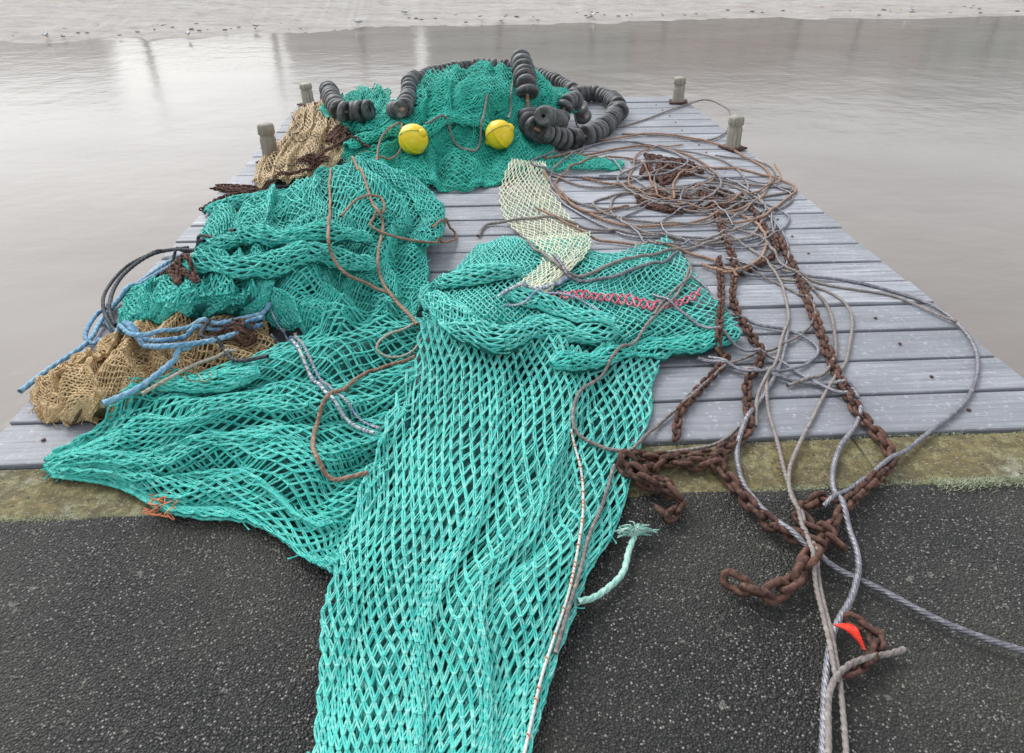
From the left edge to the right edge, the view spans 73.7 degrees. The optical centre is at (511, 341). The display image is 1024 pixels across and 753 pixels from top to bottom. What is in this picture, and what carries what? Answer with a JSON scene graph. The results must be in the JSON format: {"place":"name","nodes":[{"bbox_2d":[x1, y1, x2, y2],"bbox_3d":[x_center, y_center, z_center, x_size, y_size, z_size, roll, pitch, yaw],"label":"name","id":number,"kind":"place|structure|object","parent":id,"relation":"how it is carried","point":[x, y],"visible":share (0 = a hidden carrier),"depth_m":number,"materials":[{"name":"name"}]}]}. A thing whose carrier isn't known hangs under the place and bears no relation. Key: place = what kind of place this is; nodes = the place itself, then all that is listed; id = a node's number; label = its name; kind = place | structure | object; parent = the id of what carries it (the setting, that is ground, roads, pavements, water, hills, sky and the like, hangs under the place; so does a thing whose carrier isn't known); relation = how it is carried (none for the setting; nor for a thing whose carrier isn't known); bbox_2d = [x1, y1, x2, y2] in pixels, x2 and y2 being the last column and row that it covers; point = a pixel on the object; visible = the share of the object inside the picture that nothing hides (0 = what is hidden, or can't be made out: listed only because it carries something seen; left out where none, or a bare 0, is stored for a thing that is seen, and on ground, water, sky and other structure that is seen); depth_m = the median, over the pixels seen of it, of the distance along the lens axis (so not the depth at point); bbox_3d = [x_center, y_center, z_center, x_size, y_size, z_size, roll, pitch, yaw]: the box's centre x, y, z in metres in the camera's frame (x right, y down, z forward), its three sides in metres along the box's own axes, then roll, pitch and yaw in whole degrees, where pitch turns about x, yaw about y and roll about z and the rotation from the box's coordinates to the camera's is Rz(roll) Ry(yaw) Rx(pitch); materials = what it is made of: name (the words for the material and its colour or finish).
{"place":"outdoors","nodes":[
{"label":"outdoors","id":0,"kind":"place"},
{"bbox_2d":[0,16,1023,432],"bbox_3d":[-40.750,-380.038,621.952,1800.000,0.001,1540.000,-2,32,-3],"label":"river water","id":1,"kind":"structure","parent":0,"point":[896,146],"depth_m":14.91,"materials":[{"name":"liquid"}]},
{"bbox_2d":[0,97,1023,469],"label":"wooden jetty","id":2,"kind":"object","parent":1,"relation":"in","point":[908,369],"visible":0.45,"depth_m":3.17,"materials":[{"name":"grey wood"}]},
{"bbox_2d":[17,252,186,393],"bbox_3d":[-1.881,-0.156,3.249,0.104,0.024,1.348,2,32,3],"label":"blue rope","id":3,"kind":"object","parent":2,"relation":"on","point":[45,371],"visible":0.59,"depth_m":2.92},
{"bbox_2d":[106,246,188,327],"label":"black rope","id":4,"kind":"object","parent":2,"relation":"on","point":[115,286],"visible":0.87,"depth_m":3.49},
{"bbox_2d":[25,311,275,427],"bbox_3d":[-1.381,0.053,2.769,1.046,0.212,0.623,-24,39,-33],"label":"fishing net tan","id":5,"kind":"object","parent":2,"relation":"on","point":[78,387],"visible":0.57,"depth_m":2.62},
{"bbox_2d":[212,316,257,345],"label":"rusty chain","id":6,"kind":"object","parent":5,"relation":"on","point":[247,334],"visible":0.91,"depth_m":2.81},
{"bbox_2d":[101,238,205,332],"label":"black rope","id":7,"kind":"object","parent":2,"relation":"on","point":[104,312],"visible":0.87,"depth_m":3.49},
{"bbox_2d":[82,275,264,345],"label":"blue rope","id":8,"kind":"object","parent":2,"relation":"on","point":[186,335],"visible":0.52,"depth_m":2.81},
{"bbox_2d":[157,253,200,285],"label":"rusty chain","id":9,"kind":"object","parent":2,"relation":"on","point":[175,271],"visible":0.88,"depth_m":2.96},
{"bbox_2d":[97,320,262,349],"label":"blue rope","id":10,"kind":"object","parent":2,"relation":"on","point":[140,341],"visible":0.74,"depth_m":2.70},
{"bbox_2d":[104,262,271,337],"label":"blue rope","id":11,"kind":"object","parent":2,"relation":"on","point":[120,327],"visible":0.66,"depth_m":2.82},
{"bbox_2d":[122,240,376,301],"bbox_3d":[-1.267,-0.284,3.133,1.267,0.374,0.410,1,32,2],"label":"fishing net","id":12,"kind":"object","parent":2,"relation":"on","point":[238,268],"visible":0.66,"depth_m":2.99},
{"bbox_2d":[203,189,295,214],"bbox_3d":[-1.586,-0.931,4.469,0.806,0.080,0.303,-7,32,-11],"label":"fishing net","id":13,"kind":"object","parent":2,"relation":"on","point":[235,201],"visible":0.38,"depth_m":4.40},
{"bbox_2d":[256,122,277,163],"bbox_3d":[-1.863,-1.520,5.223,0.161,0.294,0.186,9,31,16],"label":"mooring post","id":14,"kind":"object","parent":2,"relation":"on","point":[266,133],"visible":0.65,"depth_m":5.17,"materials":[{"name":"grey wood"}]},
{"bbox_2d":[198,135,369,210],"bbox_3d":[-1.541,-1.167,4.675,1.256,0.274,0.251,-22,38,-31],"label":"rusty chain","id":15,"kind":"object","parent":2,"relation":"on","point":[331,147],"visible":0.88,"depth_m":4.64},
{"bbox_2d":[252,99,348,188],"bbox_3d":[-1.644,-1.708,5.553,0.696,0.262,2.382,-4,32,-6],"label":"fishing net tan","id":16,"kind":"object","parent":2,"relation":"on","point":[307,121],"visible":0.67,"depth_m":5.03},
{"bbox_2d":[317,83,391,135],"bbox_3d":[-1.339,-2.010,5.870,0.658,0.228,1.452,-8,33,-12],"label":"green fishing net","id":17,"kind":"object","parent":16,"relation":"on","point":[379,98],"visible":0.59,"depth_m":5.73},
{"bbox_2d":[199,155,430,339],"bbox_3d":[-1.004,-0.626,3.697,1.345,0.376,2.021,-11,33,-17],"label":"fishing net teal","id":18,"kind":"object","parent":2,"relation":"on","point":[304,296],"visible":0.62,"depth_m":3.50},
{"bbox_2d":[117,247,274,326],"bbox_3d":[-1.410,-0.203,3.029,0.753,0.305,0.434,-2,32,-3],"label":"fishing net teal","id":19,"kind":"object","parent":18,"relation":"on","point":[209,295],"visible":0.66,"depth_m":2.90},
{"bbox_2d":[194,217,373,252],"bbox_3d":[-1.143,-0.488,3.324,0.899,0.237,0.274,1,32,1],"label":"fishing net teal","id":20,"kind":"object","parent":18,"relation":"on","point":[249,235],"visible":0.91,"depth_m":3.22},
{"bbox_2d":[254,177,423,290],"bbox_3d":[-0.994,-0.763,3.897,0.812,0.336,2.009,-9,33,-14],"label":"loose twine","id":21,"kind":"object","parent":18,"relation":"on","point":[338,247],"visible":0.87,"depth_m":3.17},
{"bbox_2d":[310,156,445,247],"bbox_3d":[-0.764,-0.930,4.221,0.472,0.259,1.518,-22,38,-31],"label":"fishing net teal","id":22,"kind":"object","parent":18,"relation":"on","point":[429,207],"visible":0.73,"depth_m":4.13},
{"bbox_2d":[319,80,375,122],"bbox_3d":[-1.553,-2.058,6.016,0.341,0.424,1.690,-14,34,-21],"label":"rubber bobbin string","id":23,"kind":"object","parent":2,"relation":"on","point":[341,109],"visible":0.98,"depth_m":5.40,"materials":[{"name":"black rubber"}]},
{"bbox_2d":[326,156,418,325],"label":"brown rope","id":24,"kind":"object","parent":2,"relation":"on","point":[389,293],"visible":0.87,"depth_m":3.19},
{"bbox_2d":[339,194,456,243],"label":"brown rope","id":25,"kind":"object","parent":2,"relation":"on","point":[394,236],"visible":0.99,"depth_m":3.61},
{"bbox_2d":[386,69,420,118],"bbox_3d":[-0.897,-2.083,5.922,0.223,0.504,1.776,-2,32,-3],"label":"rubber bobbin string","id":26,"kind":"object","parent":2,"relation":"on","point":[402,106],"visible":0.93,"depth_m":5.26,"materials":[{"name":"black rubber"}]},
{"bbox_2d":[341,60,577,192],"bbox_3d":[-0.316,-1.903,5.593,1.915,0.553,2.515,-2,32,-3],"label":"green fishing net","id":27,"kind":"object","parent":2,"relation":"on","point":[457,87],"visible":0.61,"depth_m":5.21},
{"bbox_2d":[397,124,429,154],"bbox_3d":[-0.711,-1.457,4.927,0.216,0.216,0.217,-23,39,-33],"label":"net float","id":28,"kind":"object","parent":27,"relation":"on","point":[412,139],"visible":1,"depth_m":4.85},
{"bbox_2d":[343,108,490,149],"bbox_3d":[-0.664,-1.601,5.117,1.226,0.215,0.302,-10,33,-15],"label":"green fishing net","id":29,"kind":"object","parent":27,"relation":"on","point":[463,117],"visible":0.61,"depth_m":5.07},
{"bbox_2d":[485,120,513,148],"bbox_3d":[-0.095,-1.558,5.153,0.217,0.216,0.216,15,35,23],"label":"net float","id":30,"kind":"object","parent":27,"relation":"on","point":[499,134],"visible":1,"depth_m":5.08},
{"bbox_2d":[418,58,577,89],"bbox_3d":[-0.085,-3.109,7.979,1.982,0.155,1.489,7,32,11],"label":"rubber bobbin string","id":31,"kind":"object","parent":2,"relation":"on","point":[554,79],"visible":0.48,"depth_m":8.01,"materials":[{"name":"black rubber"}]},
{"bbox_2d":[498,158,589,255],"bbox_3d":[0.155,-0.867,4.345,0.456,0.108,1.807,-4,32,-7],"label":"fishing net","id":32,"kind":"object","parent":2,"relation":"on","point":[540,224],"visible":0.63,"depth_m":4.40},
{"bbox_2d":[534,91,591,127],"bbox_3d":[0.417,-1.881,5.670,0.214,0.383,1.187,12,34,18],"label":"rubber bobbin string","id":33,"kind":"object","parent":2,"relation":"on","point":[546,116],"visible":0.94,"depth_m":5.72,"materials":[{"name":"black rubber"}]},
{"bbox_2d":[511,49,622,150],"bbox_3d":[0.536,-2.253,6.113,1.116,0.670,2.106,-2,32,-3],"label":"rubber bobbin string","id":34,"kind":"object","parent":2,"relation":"on","point":[606,123],"visible":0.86,"depth_m":5.49,"materials":[{"name":"black rubber"}]},
{"bbox_2d":[506,140,627,173],"bbox_3d":[0.422,-1.391,5.134,0.948,0.180,0.456,-2,32,-3],"label":"green fishing net","id":35,"kind":"object","parent":2,"relation":"on","point":[607,165],"visible":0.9,"depth_m":5.15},
{"bbox_2d":[422,235,737,358],"bbox_3d":[0.307,-0.316,3.333,1.462,0.235,1.364,-2,32,-3],"label":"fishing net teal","id":36,"kind":"object","parent":2,"relation":"on","point":[484,302],"visible":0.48,"depth_m":3.19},
{"bbox_2d":[417,262,521,298],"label":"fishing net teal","id":37,"kind":"object","parent":36,"relation":"on","point":[472,275],"visible":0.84,"depth_m":3.09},
{"bbox_2d":[416,289,620,355],"bbox_3d":[-0.058,-0.051,2.827,0.952,0.225,0.456,11,34,18],"label":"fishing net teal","id":38,"kind":"object","parent":36,"relation":"on","point":[448,314],"visible":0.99,"depth_m":2.77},
{"bbox_2d":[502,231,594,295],"bbox_3d":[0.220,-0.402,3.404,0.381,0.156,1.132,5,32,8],"label":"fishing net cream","id":39,"kind":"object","parent":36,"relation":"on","point":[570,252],"visible":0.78,"depth_m":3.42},
{"bbox_2d":[502,287,616,326],"bbox_3d":[0.199,-0.146,2.879,0.490,0.119,0.119,9,33,14],"label":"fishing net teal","id":40,"kind":"object","parent":36,"relation":"on","point":[549,304],"visible":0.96,"depth_m":2.86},
{"bbox_2d":[552,250,678,282],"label":"grey rope","id":41,"kind":"object","parent":36,"relation":"on","point":[574,279],"visible":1,"depth_m":3.27,"materials":[{"name":"fabric"}]},
{"bbox_2d":[552,287,700,312],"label":"net seam rope","id":42,"kind":"object","parent":36,"relation":"on","point":[625,299],"visible":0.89,"depth_m":3.06,"materials":[{"name":"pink fabric"}]},
{"bbox_2d":[569,85,628,120],"bbox_3d":[0.917,-2.355,6.685,0.398,0.200,0.935,-15,35,-23],"label":"rubber bobbin string","id":43,"kind":"object","parent":2,"relation":"on","point":[605,97],"visible":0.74,"depth_m":6.81,"materials":[{"name":"black rubber"}]},
{"bbox_2d":[554,155,658,214],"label":"grey rope","id":44,"kind":"object","parent":2,"relation":"on","point":[576,207],"visible":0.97,"depth_m":4.84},
{"bbox_2d":[531,140,688,178],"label":"grey rope","id":45,"kind":"object","parent":2,"relation":"on","point":[605,176],"visible":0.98,"depth_m":5.02,"materials":[{"name":"fabric"}]},
{"bbox_2d":[477,215,766,245],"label":"grey rope","id":46,"kind":"object","parent":2,"relation":"on","point":[598,229],"visible":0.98,"depth_m":4.09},
{"bbox_2d":[526,234,733,278],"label":"grey rope","id":47,"kind":"object","parent":2,"relation":"on","point":[547,256],"visible":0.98,"depth_m":3.53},
{"bbox_2d":[544,145,715,191],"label":"grey rope","id":48,"kind":"object","parent":2,"relation":"on","point":[627,186],"visible":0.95,"depth_m":5.26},
{"bbox_2d":[549,149,723,209],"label":"grey rope","id":49,"kind":"object","parent":2,"relation":"on","point":[583,204],"visible":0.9,"depth_m":4.55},
{"bbox_2d":[536,207,737,276],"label":"grey rope","id":50,"kind":"object","parent":2,"relation":"on","point":[634,244],"visible":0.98,"depth_m":3.92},
{"bbox_2d":[548,326,741,373],"bbox_3d":[0.577,0.016,2.837,0.981,0.176,0.138,-15,35,-23],"label":"fishing net","id":51,"kind":"object","parent":2,"relation":"on","point":[661,349],"visible":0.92,"depth_m":2.83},
{"bbox_2d":[573,99,731,141],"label":"grey rope","id":52,"kind":"object","parent":2,"relation":"on","point":[725,132],"visible":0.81,"depth_m":6.04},
{"bbox_2d":[542,170,766,273],"bbox_3d":[0.904,-0.866,4.389,0.778,0.057,1.881,-20,37,-29],"label":"grey rope","id":53,"kind":"object","parent":2,"relation":"on","point":[762,230],"visible":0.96,"depth_m":4.17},
{"bbox_2d":[549,160,776,241],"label":"grey rope","id":54,"kind":"object","parent":2,"relation":"on","point":[638,237],"visible":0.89,"depth_m":4.21,"materials":[{"name":"fabric"}]},
{"bbox_2d":[635,190,697,213],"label":"rusty chain","id":55,"kind":"object","parent":2,"relation":"on","point":[661,208],"visible":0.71,"depth_m":4.42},
{"bbox_2d":[617,158,721,204],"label":"grey rope","id":56,"kind":"object","parent":2,"relation":"on","point":[667,203],"visible":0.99,"depth_m":4.65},
{"bbox_2d":[571,262,771,455],"bbox_3d":[0.823,-0.007,2.910,0.616,0.152,1.713,16,35,24],"label":"grey rope","id":57,"kind":"object","parent":2,"relation":"on","point":[606,448],"visible":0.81,"depth_m":2.50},
{"bbox_2d":[639,152,704,186],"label":"rusty chain","id":58,"kind":"object","parent":2,"relation":"on","point":[666,178],"visible":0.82,"depth_m":5.09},
{"bbox_2d":[551,168,793,206],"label":"grey rope","id":59,"kind":"object","parent":2,"relation":"on","point":[695,174],"visible":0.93,"depth_m":4.79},
{"bbox_2d":[592,186,756,225],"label":"grey rope","id":60,"kind":"object","parent":2,"relation":"on","point":[667,222],"visible":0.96,"depth_m":4.39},
{"bbox_2d":[620,199,733,245],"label":"grey rope","id":61,"kind":"object","parent":2,"relation":"on","point":[664,243],"visible":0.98,"depth_m":4.24,"materials":[{"name":"fabric"}]},
{"bbox_2d":[669,76,686,103],"bbox_3d":[1.699,-2.553,6.931,0.180,0.254,0.156,4,33,10],"label":"mooring post","id":62,"kind":"object","parent":2,"relation":"on","point":[679,82],"visible":1,"depth_m":6.90,"materials":[{"name":"grey wood"}]},
{"bbox_2d":[600,132,771,214],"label":"grey rope","id":63,"kind":"object","parent":2,"relation":"on","point":[753,161],"visible":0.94,"depth_m":5.65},
{"bbox_2d":[609,181,766,241],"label":"grey rope","id":64,"kind":"object","parent":2,"relation":"on","point":[698,240],"visible":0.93,"depth_m":4.26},
{"bbox_2d":[631,142,748,213],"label":"grey rope","id":65,"kind":"object","parent":2,"relation":"on","point":[706,212],"visible":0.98,"depth_m":4.78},
{"bbox_2d":[616,203,766,523],"bbox_3d":[1.004,-0.169,3.248,0.437,0.081,2.890,11,33,17],"label":"rusty chain","id":66,"kind":"object","parent":2,"relation":"on","point":[748,404],"visible":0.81,"depth_m":2.49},
{"bbox_2d":[625,461,683,500],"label":"rusty chain","id":67,"kind":"object","parent":66,"relation":"on","point":[646,478],"visible":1,"depth_m":2.21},
{"bbox_2d":[672,255,730,441],"bbox_3d":[0.923,-0.075,3.067,0.168,0.109,1.664,11,33,17],"label":"rusty chain","id":68,"kind":"object","parent":2,"relation":"on","point":[682,407],"visible":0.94,"depth_m":2.88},
{"bbox_2d":[628,144,781,209],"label":"grey rope","id":69,"kind":"object","parent":2,"relation":"on","point":[734,198],"visible":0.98,"depth_m":4.71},
{"bbox_2d":[623,260,816,457],"bbox_3d":[0.990,0.040,2.906,0.478,0.075,1.868,15,35,23],"label":"grey rope","id":70,"kind":"object","parent":2,"relation":"on","point":[647,433],"visible":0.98,"depth_m":2.90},
{"bbox_2d":[660,200,789,249],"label":"grey rope","id":71,"kind":"object","parent":2,"relation":"on","point":[758,245],"visible":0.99,"depth_m":4.10,"materials":[{"name":"fabric"}]},
{"bbox_2d":[718,115,746,151],"bbox_3d":[1.806,-1.696,5.536,0.156,0.264,0.180,-16,34,-22],"label":"mooring post","id":72,"kind":"object","parent":2,"relation":"on","point":[735,130],"visible":1,"depth_m":5.51,"materials":[{"name":"grey wood"}]},
{"bbox_2d":[672,166,797,223],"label":"grey rope","id":73,"kind":"object","parent":2,"relation":"on","point":[758,217],"visible":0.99,"depth_m":4.82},
{"bbox_2d":[680,176,793,215],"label":"grey rope","id":74,"kind":"object","parent":2,"relation":"on","point":[766,210],"visible":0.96,"depth_m":4.67,"materials":[{"name":"fabric"}]},
{"bbox_2d":[692,275,819,372],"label":"wire rope","id":75,"kind":"object","parent":2,"relation":"on","point":[810,361],"visible":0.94,"depth_m":2.96,"materials":[{"name":"metal"}]},
{"bbox_2d":[652,293,859,398],"bbox_3d":[1.003,0.000,2.930,0.991,0.118,0.075,27,41,37],"label":"wire rope","id":76,"kind":"object","parent":2,"relation":"on","point":[730,339],"visible":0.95,"depth_m":2.95,"materials":[{"name":"metal"}]},
{"bbox_2d":[736,195,779,275],"bbox_3d":[1.461,-0.654,4.063,0.237,0.047,1.306,9,33,14],"label":"rusty chain","id":77,"kind":"object","parent":2,"relation":"on","point":[772,239],"visible":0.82,"depth_m":3.88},
{"bbox_2d":[731,235,789,426],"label":"grey rope","id":78,"kind":"object","parent":2,"relation":"on","point":[762,383],"visible":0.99,"depth_m":3.04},
{"bbox_2d":[707,220,837,387],"bbox_3d":[1.349,-0.288,3.466,0.393,0.045,1.774,2,32,3],"label":"grey rope","id":79,"kind":"object","parent":2,"relation":"on","point":[827,370],"visible":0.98,"depth_m":3.31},
{"bbox_2d":[697,356,863,752],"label":"wire rope","id":80,"kind":"object","parent":2,"relation":"on","point":[839,618],"visible":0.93,"depth_m":2.05,"materials":[{"name":"metal"}]},
{"bbox_2d":[765,367,848,752],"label":"grey rope","id":81,"kind":"object","parent":2,"relation":"on","point":[844,729],"visible":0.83,"depth_m":1.83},
{"bbox_2d":[780,278,853,683],"bbox_3d":[1.201,0.250,2.569,0.332,0.073,2.306,9,33,15],"label":"grey rope","id":82,"kind":"object","parent":2,"relation":"on","point":[814,570],"visible":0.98,"depth_m":2.21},
{"bbox_2d":[775,230,898,557],"bbox_3d":[1.357,0.027,2.965,0.356,0.047,2.569,9,33,14],"label":"rusty chain","id":83,"kind":"object","parent":2,"relation":"on","point":[874,479],"visible":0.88,"depth_m":2.54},
{"bbox_2d":[732,269,979,507],"bbox_3d":[1.546,0.100,2.837,0.966,0.046,1.720,3,32,5],"label":"wire rope","id":84,"kind":"object","parent":2,"relation":"on","point":[884,462],"visible":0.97,"depth_m":2.79,"materials":[{"name":"metal"}]},
{"bbox_2d":[761,259,956,321],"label":"grey rope","id":85,"kind":"object","parent":2,"relation":"on","point":[881,293],"visible":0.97,"depth_m":3.42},
{"bbox_2d":[734,329,1023,654],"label":"wire rope","id":86,"kind":"object","parent":2,"relation":"on","point":[824,559],"visible":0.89,"depth_m":1.94,"materials":[{"name":"metal"}]},
{"bbox_2d":[0,526,1023,752],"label":"asphalt quay","id":87,"kind":"structure","parent":0,"point":[643,652],"depth_m":1.76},
{"bbox_2d":[307,316,659,752],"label":"fishing net","id":88,"kind":"object","parent":87,"relation":"on","point":[442,625],"visible":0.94,"depth_m":1.96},
{"bbox_2d":[523,429,584,752],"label":"net seam rope","id":89,"kind":"object","parent":88,"relation":"on","point":[538,691],"visible":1,"depth_m":1.82,"materials":[{"name":"white fabric"}]},
{"bbox_2d":[553,464,615,654],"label":"brown rope","id":90,"kind":"object","parent":88,"relation":"on","point":[572,596],"visible":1,"depth_m":1.91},
{"bbox_2d":[0,481,1023,570],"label":"asphalt edge","id":91,"kind":"object","parent":87,"relation":"on","point":[146,540],"visible":0.56,"depth_m":2.13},
{"bbox_2d":[791,490,847,551],"bbox_3d":[0.950,0.540,2.114,0.153,0.067,0.242,10,33,15],"label":"rusty chain","id":92,"kind":"object","parent":91,"relation":"on","point":[816,499],"visible":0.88,"depth_m":2.10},
{"bbox_2d":[0,433,1023,522],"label":"concrete kerb","id":93,"kind":"structure","parent":87,"relation":"on","point":[919,461],"depth_m":2.34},
{"bbox_2d":[40,293,427,577],"bbox_3d":[-0.992,0.209,2.528,1.215,0.201,1.428,3,32,4],"label":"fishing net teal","id":94,"kind":"object","parent":93,"relation":"on","point":[243,456],"visible":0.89,"depth_m":2.34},
{"bbox_2d":[101,343,194,405],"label":"blue rope","id":95,"kind":"object","parent":94,"relation":"on","point":[162,370],"visible":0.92,"depth_m":2.52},
{"bbox_2d":[110,332,219,396],"bbox_3d":[-1.302,0.066,2.660,0.377,0.095,0.391,-2,32,-3],"label":"loose twine","id":96,"kind":"object","parent":94,"relation":"on","point":[149,353],"visible":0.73,"depth_m":2.61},
{"bbox_2d":[141,348,236,394],"bbox_3d":[-1.238,0.107,2.614,0.059,0.036,0.389,22,38,31],"label":"rope beige","id":97,"kind":"object","parent":94,"relation":"on","point":[169,378],"visible":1,"depth_m":2.61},
{"bbox_2d":[151,366,260,394],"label":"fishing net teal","id":98,"kind":"object","parent":94,"relation":"on","point":[223,381],"visible":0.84,"depth_m":2.53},
{"bbox_2d":[199,318,268,362],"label":"black rope","id":99,"kind":"object","parent":94,"relation":"on","point":[222,346],"visible":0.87,"depth_m":2.71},
{"bbox_2d":[270,334,374,434],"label":"net seam rope","id":100,"kind":"object","parent":94,"relation":"on","point":[313,380],"visible":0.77,"depth_m":2.52,"materials":[{"name":"white fabric"}]},
{"bbox_2d":[271,309,380,429],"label":"net seam rope","id":101,"kind":"object","parent":94,"relation":"on","point":[301,342],"visible":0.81,"depth_m":2.64,"materials":[{"name":"grey fabric"}]},
{"bbox_2d":[310,354,415,482],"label":"brown rope","id":102,"kind":"object","parent":94,"relation":"on","point":[327,475],"visible":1,"depth_m":2.39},
{"bbox_2d":[0,430,1023,521],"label":"moss tufts","id":103,"kind":"object","parent":93,"relation":"on","point":[974,481],"visible":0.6,"depth_m":2.28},
{"bbox_2d":[617,448,726,476],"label":"rusty chain","id":104,"kind":"object","parent":93,"relation":"on","point":[687,463],"visible":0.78,"depth_m":2.31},
{"bbox_2d":[708,455,826,547],"bbox_3d":[0.776,0.508,2.166,0.092,0.069,0.476,-16,35,-24],"label":"rusty chain","id":105,"kind":"object","parent":93,"relation":"on","point":[727,476],"visible":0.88,"depth_m":2.13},
{"bbox_2d":[2,435,1023,752],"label":"loose grit","id":106,"kind":"object","parent":87,"relation":"on","point":[614,629],"visible":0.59,"depth_m":1.90,"materials":[{"name":"gravel"}]},
{"bbox_2d":[575,521,658,604],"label":"frayed rope","id":107,"kind":"object","parent":87,"relation":"on","point":[635,531],"visible":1,"depth_m":2.00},
{"bbox_2d":[719,543,823,605],"bbox_3d":[0.752,0.659,1.915,0.320,0.075,0.128,-9,33,-15],"label":"rusty chain","id":108,"kind":"object","parent":87,"relation":"on","point":[784,587],"visible":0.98,"depth_m":1.89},
{"bbox_2d":[841,611,886,678],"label":"rusty chain","id":109,"kind":"object","parent":87,"relation":"on","point":[877,645],"visible":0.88,"depth_m":1.74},
{"bbox_2d":[824,646,906,752],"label":"grey rope","id":110,"kind":"object","parent":87,"relation":"on","point":[840,672],"visible":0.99,"depth_m":1.66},
{"bbox_2d":[0,0,1023,43],"bbox_3d":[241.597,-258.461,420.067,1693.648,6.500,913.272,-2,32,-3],"label":"mud bank","id":111,"kind":"structure","parent":0,"point":[26,21],"depth_m":31.12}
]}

